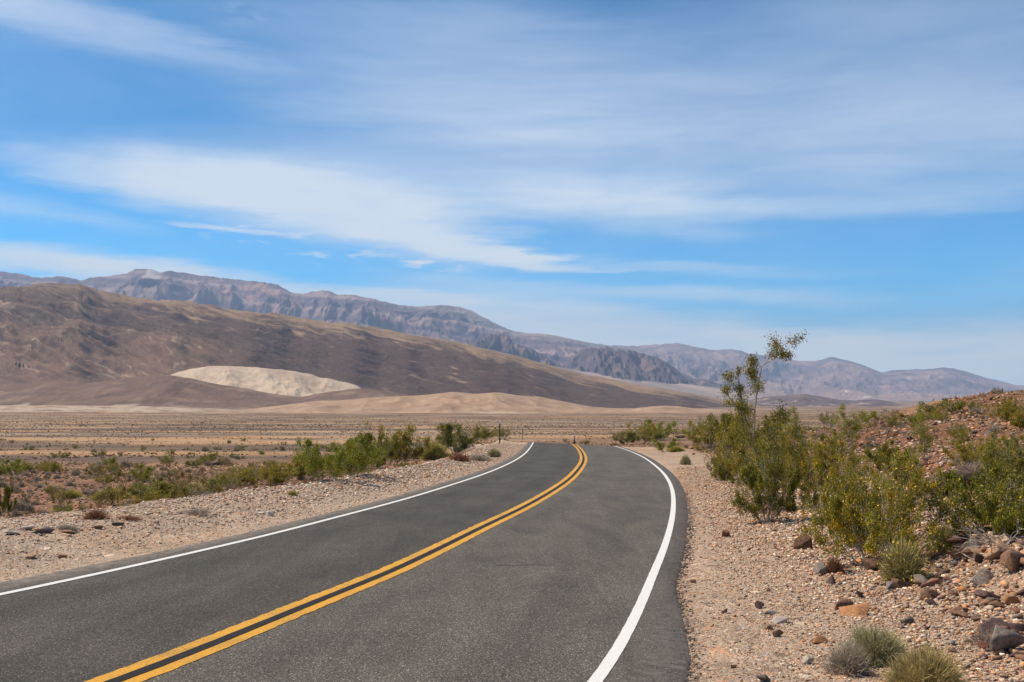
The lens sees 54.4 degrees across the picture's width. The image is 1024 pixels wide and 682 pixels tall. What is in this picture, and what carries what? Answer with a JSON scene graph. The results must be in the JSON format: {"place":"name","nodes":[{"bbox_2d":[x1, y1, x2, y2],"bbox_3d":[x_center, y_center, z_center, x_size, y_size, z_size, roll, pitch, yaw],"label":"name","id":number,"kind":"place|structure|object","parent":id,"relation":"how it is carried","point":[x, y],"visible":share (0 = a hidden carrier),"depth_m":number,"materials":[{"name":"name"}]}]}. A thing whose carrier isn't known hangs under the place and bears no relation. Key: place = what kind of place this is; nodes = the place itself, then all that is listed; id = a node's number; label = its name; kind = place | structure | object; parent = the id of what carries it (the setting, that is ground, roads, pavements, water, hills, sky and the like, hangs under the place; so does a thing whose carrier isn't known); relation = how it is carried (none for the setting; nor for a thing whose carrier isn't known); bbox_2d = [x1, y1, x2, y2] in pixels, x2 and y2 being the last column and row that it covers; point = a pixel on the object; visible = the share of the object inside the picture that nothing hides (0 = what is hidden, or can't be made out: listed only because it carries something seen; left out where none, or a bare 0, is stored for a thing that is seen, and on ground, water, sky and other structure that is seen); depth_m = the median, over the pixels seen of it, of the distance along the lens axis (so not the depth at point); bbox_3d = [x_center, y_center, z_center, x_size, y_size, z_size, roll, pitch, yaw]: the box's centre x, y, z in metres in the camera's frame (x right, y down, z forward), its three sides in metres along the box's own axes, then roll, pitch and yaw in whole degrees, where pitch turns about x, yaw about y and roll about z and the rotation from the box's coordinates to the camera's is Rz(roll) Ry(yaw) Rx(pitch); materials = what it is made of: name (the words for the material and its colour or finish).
{"place":"outdoors","nodes":[
{"label":"outdoors","id":0,"kind":"place"},
{"bbox_2d":[0,375,411,408],"bbox_3d":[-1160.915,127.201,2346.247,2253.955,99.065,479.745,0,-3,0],"label":"hill","id":1,"kind":"structure","parent":0,"point":[164,391],"depth_m":2332.69,"materials":[{"name":"sand"}]},
{"bbox_2d":[0,442,524,580],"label":"gravel","id":2,"kind":"structure","parent":0,"point":[502,447],"depth_m":24.20,"materials":[{"name":"gravel"}]},
{"bbox_2d":[172,366,359,396],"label":"hill","id":3,"kind":"structure","parent":0,"point":[283,382],"depth_m":2675.71,"materials":[{"name":"sand"}]},
{"bbox_2d":[0,442,690,681],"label":"road","id":4,"kind":"structure","parent":0,"point":[540,562],"depth_m":11.07,"materials":[{"name":"asphalt"}]},
{"bbox_2d":[676,492,716,681],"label":"asphalt crumbs","id":5,"kind":"object","parent":4,"relation":"on","point":[681,572],"visible":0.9,"depth_m":11.28,"materials":[{"name":"stone"}]},
{"bbox_2d":[0,269,693,378],"bbox_3d":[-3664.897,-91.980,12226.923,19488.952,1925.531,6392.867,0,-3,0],"label":"mountain","id":6,"kind":"structure","parent":0,"point":[455,323],"depth_m":12741.93,"materials":[{"name":"stone"}]},
{"bbox_2d":[0,283,757,407],"bbox_3d":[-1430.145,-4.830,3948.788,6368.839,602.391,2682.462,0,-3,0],"label":"hill","id":7,"kind":"structure","parent":0,"point":[63,333],"depth_m":3712.32,"materials":[{"name":"soil"}]},
{"bbox_2d":[235,392,737,412],"bbox_3d":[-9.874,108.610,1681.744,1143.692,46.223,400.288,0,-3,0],"label":"dune ridge","id":8,"kind":"structure","parent":0,"point":[462,402],"depth_m":1648.34,"materials":[{"name":"sand"}]},
{"bbox_2d":[0,391,1023,681],"bbox_3d":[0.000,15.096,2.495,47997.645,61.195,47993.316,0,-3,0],"label":"ground","id":9,"kind":"structure","parent":0,"point":[206,437],"depth_m":27.20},
{"bbox_2d":[0,483,16,515],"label":"creosote bush","id":10,"kind":"object","parent":9,"relation":"on","point":[5,502],"visible":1,"depth_m":36.20,"materials":[{"name":"green plant"}]},
{"bbox_2d":[0,458,30,474],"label":"creosote bush","id":11,"kind":"object","parent":9,"relation":"on","point":[10,468],"visible":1,"depth_m":76.58,"materials":[{"name":"green plant"}]},
{"bbox_2d":[39,460,62,473],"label":"creosote bush","id":12,"kind":"object","parent":9,"relation":"on","point":[53,467],"visible":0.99,"depth_m":80.57,"materials":[{"name":"green plant"}]},
{"bbox_2d":[50,487,69,503],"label":"creosote bush","id":13,"kind":"object","parent":9,"relation":"on","point":[56,496],"visible":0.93,"depth_m":45.34,"materials":[{"name":"green plant"}]},
{"bbox_2d":[48,501,86,512],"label":"creosote bush","id":14,"kind":"object","parent":9,"relation":"on","point":[71,507],"visible":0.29,"depth_m":30.47,"materials":[{"name":"green plant"}]},
{"bbox_2d":[54,489,83,498],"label":"cushion shrub","id":15,"kind":"object","parent":9,"relation":"on","point":[73,494],"visible":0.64,"depth_m":48.91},
{"bbox_2d":[84,463,105,475],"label":"creosote bush","id":16,"kind":"object","parent":9,"relation":"on","point":[97,470],"visible":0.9,"depth_m":75.29,"materials":[{"name":"green plant"}]},
{"bbox_2d":[79,508,113,519],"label":"dry tuft","id":17,"kind":"object","parent":9,"relation":"on","point":[95,515],"visible":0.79,"depth_m":18.58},
{"bbox_2d":[92,482,127,505],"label":"creosote bush","id":18,"kind":"object","parent":9,"relation":"on","point":[111,499],"visible":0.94,"depth_m":44.33,"materials":[{"name":"green plant"}]},
{"bbox_2d":[88,487,132,499],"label":"cushion shrub","id":19,"kind":"object","parent":9,"relation":"on","point":[97,494],"visible":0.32,"depth_m":46.78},
{"bbox_2d":[116,484,169,505],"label":"creosote bush","id":20,"kind":"object","parent":9,"relation":"on","point":[154,493],"visible":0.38,"depth_m":36.70,"materials":[{"name":"green plant"}]},
{"bbox_2d":[127,463,159,481],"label":"creosote bush","id":21,"kind":"object","parent":9,"relation":"on","point":[142,475],"visible":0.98,"depth_m":66.10,"materials":[{"name":"green plant"}]},
{"bbox_2d":[125,475,198,498],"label":"creosote bush","id":22,"kind":"object","parent":9,"relation":"on","point":[163,488],"visible":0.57,"depth_m":46.15,"materials":[{"name":"green plant"}]},
{"bbox_2d":[165,468,184,481],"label":"creosote bush","id":23,"kind":"object","parent":9,"relation":"on","point":[177,476],"visible":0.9,"depth_m":67.39,"materials":[{"name":"green plant"}]},
{"bbox_2d":[169,479,213,498],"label":"creosote bush","id":24,"kind":"object","parent":9,"relation":"on","point":[183,491],"visible":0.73,"depth_m":42.71,"materials":[{"name":"green plant"}]},
{"bbox_2d":[0,465,388,517],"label":"gravel","id":25,"kind":"structure","parent":9,"relation":"on","point":[48,480],"depth_m":64.86,"materials":[{"name":"gravel"}]},
{"bbox_2d":[184,505,212,515],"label":"dry tuft","id":26,"kind":"object","parent":9,"relation":"on","point":[195,510],"visible":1,"depth_m":20.26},
{"bbox_2d":[187,475,226,493],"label":"creosote bush","id":27,"kind":"object","parent":9,"relation":"on","point":[217,487],"visible":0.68,"depth_m":50.23,"materials":[{"name":"green plant"}]},
{"bbox_2d":[212,473,248,486],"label":"creosote bush","id":28,"kind":"object","parent":9,"relation":"on","point":[223,478],"visible":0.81,"depth_m":60.34,"materials":[{"name":"green plant"}]},
{"bbox_2d":[213,464,262,485],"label":"creosote bush","id":29,"kind":"object","parent":9,"relation":"on","point":[243,474],"visible":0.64,"depth_m":62.25,"materials":[{"name":"green plant"}]},
{"bbox_2d":[242,458,303,485],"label":"creosote bush","id":30,"kind":"object","parent":9,"relation":"on","point":[276,475],"visible":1,"depth_m":60.28,"materials":[{"name":"green plant"}]},
{"bbox_2d":[286,448,324,478],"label":"creosote bush","id":31,"kind":"object","parent":9,"relation":"on","point":[300,471],"visible":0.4,"depth_m":68.49,"materials":[{"name":"green plant"}]},
{"bbox_2d":[293,436,357,480],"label":"creosote bush","id":32,"kind":"object","parent":9,"relation":"on","point":[309,463],"visible":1,"depth_m":30.98,"materials":[{"name":"green plant"}]},
{"bbox_2d":[329,434,389,475],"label":"creosote bush","id":33,"kind":"object","parent":9,"relation":"on","point":[363,462],"visible":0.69,"depth_m":33.53,"materials":[{"name":"green plant"}]},
{"bbox_2d":[356,429,400,467],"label":"creosote bush","id":34,"kind":"object","parent":9,"relation":"on","point":[383,445],"visible":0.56,"depth_m":96.22,"materials":[{"name":"green plant"}]},
{"bbox_2d":[355,414,431,464],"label":"creosote bush","id":35,"kind":"object","parent":9,"relation":"on","point":[405,441],"visible":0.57,"depth_m":107.96,"materials":[{"name":"green plant"}]},
{"bbox_2d":[418,439,450,459],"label":"cushion shrub","id":36,"kind":"object","parent":9,"relation":"on","point":[434,451],"visible":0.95,"depth_m":127.95,"materials":[{"name":"plant"}]},
{"bbox_2d":[0,412,883,464],"bbox_3d":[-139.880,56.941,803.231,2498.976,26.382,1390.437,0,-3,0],"label":"scrub","id":37,"kind":"object","parent":9,"relation":"on","point":[272,425],"visible":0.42,"depth_m":421.05,"materials":[{"name":"green plant"}]},
{"bbox_2d":[444,450,474,461],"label":"dry tuft","id":38,"kind":"object","parent":9,"relation":"on","point":[458,457],"visible":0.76,"depth_m":49.99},
{"bbox_2d":[434,421,487,453],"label":"creosote bush","id":39,"kind":"object","parent":9,"relation":"on","point":[448,439],"visible":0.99,"depth_m":164.36,"materials":[{"name":"green plant"}]},
{"bbox_2d":[475,425,500,439],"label":"creosote bush","id":40,"kind":"object","parent":9,"relation":"on","point":[488,433],"visible":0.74,"depth_m":273.77,"materials":[{"name":"green plant"}]},
{"bbox_2d":[0,389,1023,529],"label":"dry grass","id":41,"kind":"structure","parent":9,"relation":"on","point":[82,476],"depth_m":61.55,"materials":[{"name":"plant"}]},
{"bbox_2d":[612,432,639,443],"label":"creosote bush","id":42,"kind":"object","parent":9,"relation":"on","point":[619,438],"visible":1,"depth_m":239.16,"materials":[{"name":"green plant"}]},
{"bbox_2d":[620,419,663,443],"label":"creosote bush","id":43,"kind":"object","parent":9,"relation":"on","point":[648,435],"visible":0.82,"depth_m":243.04,"materials":[{"name":"green plant"}]},
{"bbox_2d":[637,418,680,439],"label":"creosote bush","id":44,"kind":"object","parent":9,"relation":"on","point":[668,428],"visible":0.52,"depth_m":277.46,"materials":[{"name":"green plant"}]},
{"bbox_2d":[651,438,680,451],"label":"creosote bush","id":45,"kind":"object","parent":9,"relation":"on","point":[659,445],"visible":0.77,"depth_m":66.19,"materials":[{"name":"green plant"}]},
{"bbox_2d":[681,413,719,448],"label":"creosote bush","id":46,"kind":"object","parent":9,"relation":"on","point":[703,435],"visible":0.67,"depth_m":64.55,"materials":[{"name":"green plant"}]},
{"bbox_2d":[703,449,739,480],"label":"creosote bush","id":47,"kind":"object","parent":9,"relation":"on","point":[722,473],"visible":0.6,"depth_m":32.88,"materials":[{"name":"green plant"}]},
{"bbox_2d":[702,412,747,449],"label":"creosote bush","id":48,"kind":"object","parent":9,"relation":"on","point":[725,418],"visible":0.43,"depth_m":57.93,"materials":[{"name":"green plant"}]},
{"bbox_2d":[692,411,786,480],"bbox_3d":[7.498,3.403,31.846,3.133,2.432,3.017,2,-4,-33],"label":"creosote bush","id":49,"kind":"object","parent":9,"relation":"on","point":[729,458],"visible":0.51,"depth_m":31.55,"materials":[{"name":"green plant"}]},
{"bbox_2d":[730,394,756,443],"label":"creosote bush","id":50,"kind":"object","parent":9,"relation":"on","point":[732,419],"visible":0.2,"depth_m":54.92,"materials":[{"name":"green plant"}]},
{"bbox_2d":[717,329,812,495],"bbox_3d":[5.531,1.742,21.572,2.060,3.978,1.542,-1,-3,22],"label":"creosote bush","id":51,"kind":"object","parent":9,"relation":"on","point":[747,409],"visible":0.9,"depth_m":21.51,"materials":[{"name":"green plant"}]},
{"bbox_2d":[724,437,819,521],"bbox_3d":[4.853,2.700,19.070,1.473,1.733,1.585,2,-4,-32],"label":"creosote bush","id":52,"kind":"object","parent":9,"relation":"on","point":[787,503],"visible":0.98,"depth_m":19.00,"materials":[{"name":"green plant"}]},
{"bbox_2d":[746,411,828,483],"bbox_3d":[7.649,3.087,27.848,2.182,2.247,2.025,-2,-4,35],"label":"creosote bush","id":53,"kind":"object","parent":9,"relation":"on","point":[785,444],"visible":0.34,"depth_m":27.49,"materials":[{"name":"green plant"}]},
{"bbox_2d":[779,404,824,449],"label":"creosote bush","id":54,"kind":"object","parent":9,"relation":"on","point":[797,420],"visible":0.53,"depth_m":40.32,"materials":[{"name":"green plant"}]},
{"bbox_2d":[793,533,812,548],"bbox_3d":[4.362,3.038,14.968,0.305,0.289,0.223,1,-3,-11],"label":"rock","id":55,"kind":"object","parent":9,"relation":"on","point":[803,541],"visible":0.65,"depth_m":14.88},
{"bbox_2d":[813,561,826,573],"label":"rock","id":56,"kind":"object","parent":9,"relation":"on","point":[819,567],"visible":0.84,"depth_m":12.45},
{"bbox_2d":[781,427,863,511],"bbox_3d":[6.193,2.646,20.216,1.495,1.846,1.552,2,-4,-33],"label":"creosote bush","id":57,"kind":"object","parent":9,"relation":"on","point":[815,475],"visible":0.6,"depth_m":20.11,"materials":[{"name":"green plant"}]},
{"bbox_2d":[817,410,838,425],"bbox_3d":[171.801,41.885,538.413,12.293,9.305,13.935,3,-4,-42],"label":"creosote bush","id":58,"kind":"object","parent":9,"relation":"on","point":[827,417],"visible":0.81,"depth_m":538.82,"materials":[{"name":"green plant"}]},
{"bbox_2d":[800,427,870,473],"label":"creosote bush","id":59,"kind":"object","parent":9,"relation":"on","point":[856,459],"visible":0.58,"depth_m":29.43,"materials":[{"name":"green plant"}]},
{"bbox_2d":[825,556,845,572],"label":"dry tuft","id":60,"kind":"object","parent":9,"relation":"on","point":[833,566],"visible":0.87,"depth_m":12.46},
{"bbox_2d":[834,598,853,609],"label":"rock","id":61,"kind":"object","parent":9,"relation":"on","point":[841,602],"visible":0.73,"depth_m":10.06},
{"bbox_2d":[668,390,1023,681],"bbox_3d":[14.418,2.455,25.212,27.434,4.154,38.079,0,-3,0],"label":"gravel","id":62,"kind":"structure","parent":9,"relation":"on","point":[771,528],"depth_m":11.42,"materials":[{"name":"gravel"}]},
{"bbox_2d":[875,531,937,584],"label":"cushion shrub","id":63,"kind":"object","parent":62,"relation":"on","point":[903,563],"visible":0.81,"depth_m":11.35,"materials":[{"name":"green plant"}]},
{"bbox_2d":[815,628,878,678],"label":"dry tuft","id":64,"kind":"object","parent":9,"relation":"on","point":[846,661],"visible":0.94,"depth_m":7.55,"materials":[{"name":"plant"}]},
{"bbox_2d":[811,464,889,548],"bbox_3d":[5.115,2.448,14.682,1.156,1.328,1.244,0,-3,-6],"label":"creosote bush","id":65,"kind":"object","parent":9,"relation":"on","point":[877,502],"visible":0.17,"depth_m":14.61,"materials":[{"name":"green plant"}]},
{"bbox_2d":[827,403,877,445],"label":"creosote bush","id":66,"kind":"object","parent":9,"relation":"on","point":[855,427],"visible":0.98,"depth_m":41.72,"materials":[{"name":"green plant"}]},
{"bbox_2d":[839,603,869,616],"bbox_3d":[3.367,2.641,9.801,0.347,0.076,0.276,-14,18,-26],"label":"rock","id":67,"kind":"object","parent":9,"relation":"on","point":[858,610],"visible":0.91,"depth_m":9.77,"materials":[{"name":"stone"}]},
{"bbox_2d":[833,450,890,486],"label":"creosote bush","id":68,"kind":"object","parent":9,"relation":"on","point":[866,465],"visible":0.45,"depth_m":23.00,"materials":[{"name":"green plant"}]},
{"bbox_2d":[862,556,882,569],"bbox_3d":[4.529,2.783,12.473,0.280,0.200,0.218,-34,19,-36],"label":"rock","id":69,"kind":"object","parent":9,"relation":"on","point":[869,563],"visible":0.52,"depth_m":12.43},
{"bbox_2d":[831,617,915,669],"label":"cushion shrub","id":70,"kind":"object","parent":9,"relation":"on","point":[878,647],"visible":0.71,"depth_m":7.84,"materials":[{"name":"plant"}]},
{"bbox_2d":[795,438,959,565],"bbox_3d":[4.697,2.114,12.766,2.116,1.715,1.964,3,-5,-45],"label":"creosote bush","id":71,"kind":"object","parent":9,"relation":"on","point":[851,528],"visible":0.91,"depth_m":12.82,"materials":[{"name":"green plant"}]},
{"bbox_2d":[870,407,906,422],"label":"creosote bush","id":72,"kind":"object","parent":9,"relation":"on","point":[894,413],"visible":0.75,"depth_m":62.76,"materials":[{"name":"green plant"}]},
{"bbox_2d":[860,439,921,466],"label":"creosote bush","id":73,"kind":"object","parent":9,"relation":"on","point":[880,450],"visible":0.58,"depth_m":28.77,"materials":[{"name":"green plant"}]},
{"bbox_2d":[891,578,910,587],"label":"rock","id":74,"kind":"object","parent":9,"relation":"on","point":[899,583],"visible":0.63,"depth_m":11.00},
{"bbox_2d":[865,445,946,502],"bbox_3d":[7.642,2.592,19.190,1.560,1.220,1.620,0,-3,-6],"label":"creosote bush","id":75,"kind":"object","parent":9,"relation":"on","point":[914,460],"visible":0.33,"depth_m":19.08,"materials":[{"name":"green plant"}]},
{"bbox_2d":[871,633,972,681],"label":"cushion shrub","id":76,"kind":"object","parent":9,"relation":"on","point":[923,665],"visible":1,"depth_m":6.91,"materials":[{"name":"plant"}]},
{"bbox_2d":[909,402,942,462],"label":"creosote bush","id":77,"kind":"object","parent":9,"relation":"on","point":[923,435],"visible":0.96,"depth_m":29.48,"materials":[{"name":"green plant"}]},
{"bbox_2d":[919,588,939,600],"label":"rock","id":78,"kind":"object","parent":9,"relation":"on","point":[926,592],"visible":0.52,"depth_m":10.23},
{"bbox_2d":[919,578,939,587],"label":"rock","id":79,"kind":"object","parent":9,"relation":"on","point":[931,582],"visible":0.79,"depth_m":10.93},
{"bbox_2d":[917,393,965,412],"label":"creosote bush","id":80,"kind":"object","parent":9,"relation":"on","point":[958,406],"visible":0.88,"depth_m":63.58,"materials":[{"name":"green plant"}]},
{"bbox_2d":[922,519,961,552],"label":"cushion shrub","id":81,"kind":"object","parent":9,"relation":"on","point":[946,533],"visible":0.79,"depth_m":12.40,"materials":[{"name":"green plant"}]},
{"bbox_2d":[923,470,982,495],"bbox_3d":[8.746,2.924,20.132,1.277,0.596,0.828,-6,-1,-20],"label":"rock","id":82,"kind":"object","parent":9,"relation":"on","point":[966,474],"visible":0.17,"depth_m":19.95,"materials":[{"name":"stone"}]},
{"bbox_2d":[944,534,965,544],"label":"rock","id":83,"kind":"object","parent":9,"relation":"on","point":[954,539],"visible":0.69,"depth_m":12.25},
{"bbox_2d":[947,423,970,438],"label":"creosote bush","id":84,"kind":"object","parent":9,"relation":"on","point":[952,431],"visible":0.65,"depth_m":36.17,"materials":[{"name":"green plant"}]},
{"bbox_2d":[910,458,1023,536],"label":"creosote bush","id":85,"kind":"object","parent":9,"relation":"on","point":[1007,512],"visible":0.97,"depth_m":12.25,"materials":[{"name":"green plant"}]},
{"bbox_2d":[954,458,987,483],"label":"dry tuft","id":86,"kind":"object","parent":9,"relation":"on","point":[966,468],"visible":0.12,"depth_m":21.47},
{"bbox_2d":[939,431,1013,468],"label":"creosote bush","id":87,"kind":"object","parent":9,"relation":"on","point":[966,450],"visible":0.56,"depth_m":24.10,"materials":[{"name":"green plant"}]},
{"bbox_2d":[961,623,992,646],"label":"dry tuft","id":88,"kind":"object","parent":9,"relation":"on","point":[974,640],"visible":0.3,"depth_m":8.23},
{"bbox_2d":[971,569,993,586],"bbox_3d":[5.072,2.573,10.665,0.282,0.246,0.208,21,-11,25],"label":"rock","id":89,"kind":"object","parent":9,"relation":"on","point":[982,576],"visible":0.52,"depth_m":10.63,"materials":[{"name":"stone"}]},
{"bbox_2d":[973,589,1000,598],"bbox_3d":[4.789,2.556,10.038,0.258,0.088,0.178,6,-19,46],"label":"rock","id":90,"kind":"object","parent":9,"relation":"on","point":[982,593],"visible":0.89,"depth_m":9.99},
{"bbox_2d":[952,520,1022,550],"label":"dead branch","id":91,"kind":"object","parent":9,"relation":"on","point":[987,537],"visible":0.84,"depth_m":11.29,"materials":[{"name":"wood"}]},
{"bbox_2d":[962,430,1023,471],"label":"creosote bush","id":92,"kind":"object","parent":9,"relation":"on","point":[994,456],"visible":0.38,"depth_m":21.68,"materials":[{"name":"green plant"}]},
{"bbox_2d":[978,617,1009,634],"bbox_3d":[4.177,2.490,8.655,0.310,0.162,0.222,4,4,-21],"label":"rock","id":93,"kind":"object","parent":9,"relation":"on","point":[989,623],"visible":0.49,"depth_m":8.61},
{"bbox_2d":[984,538,1008,560],"bbox_3d":[5.429,2.341,11.077,0.336,0.273,0.227,3,-4,-38],"label":"rock","id":94,"kind":"object","parent":9,"relation":"on","point":[993,552],"visible":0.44,"depth_m":11.04,"materials":[{"name":"stone"}]},
{"bbox_2d":[975,431,1023,498],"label":"creosote bush","id":95,"kind":"object","parent":9,"relation":"on","point":[1004,459],"visible":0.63,"depth_m":18.05,"materials":[{"name":"green plant"}]},
{"bbox_2d":[984,396,1021,421],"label":"creosote bush","id":96,"kind":"object","parent":9,"relation":"on","point":[1006,410],"visible":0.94,"depth_m":46.47,"materials":[{"name":"green plant"}]},
{"bbox_2d":[989,624,1023,651],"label":"rock","id":97,"kind":"object","parent":9,"relation":"on","point":[1004,639],"visible":0.96,"depth_m":7.86,"materials":[{"name":"stone"}]},
{"bbox_2d":[1000,548,1023,571],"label":"rock","id":98,"kind":"object","parent":9,"relation":"on","point":[1010,558],"visible":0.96,"depth_m":10.25,"materials":[{"name":"stone"}]},
{"bbox_2d":[1008,410,1023,429],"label":"creosote bush","id":99,"kind":"object","parent":9,"relation":"on","point":[1018,419],"visible":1,"depth_m":38.50,"materials":[{"name":"green plant"}]},
{"bbox_2d":[0,0,1023,384],"label":"sky","id":100,"kind":"structure","parent":0,"point":[708,174],"materials":[{"name":"blue"}]},
{"bbox_2d":[464,333,561,366],"bbox_3d":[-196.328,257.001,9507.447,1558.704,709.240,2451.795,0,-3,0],"label":"hill","id":101,"kind":"structure","parent":0,"point":[501,342],"depth_m":9592.99,"materials":[{"name":"stone"}]},
{"bbox_2d":[561,346,735,389],"bbox_3d":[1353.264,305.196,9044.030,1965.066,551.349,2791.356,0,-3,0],"label":"hill","id":102,"kind":"structure","parent":0,"point":[628,364],"depth_m":8913.37,"materials":[{"name":"stone"}]},
{"bbox_2d":[558,367,839,401],"bbox_3d":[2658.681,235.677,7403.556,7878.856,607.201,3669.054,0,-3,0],"label":"alluvial fan","id":103,"kind":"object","parent":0,"point":[714,392],"visible":0.06,"depth_m":7917.41},
{"bbox_2d":[602,343,1023,399],"bbox_3d":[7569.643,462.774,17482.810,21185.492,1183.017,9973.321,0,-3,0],"label":"mountain","id":104,"kind":"structure","parent":0,"point":[834,378],"depth_m":16761.25,"materials":[{"name":"stone"}]},
{"bbox_2d":[746,394,901,406],"bbox_3d":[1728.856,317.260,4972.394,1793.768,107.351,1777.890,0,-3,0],"label":"hill","id":105,"kind":"structure","parent":0,"point":[804,400],"depth_m":4774.98,"materials":[{"name":"soil"}]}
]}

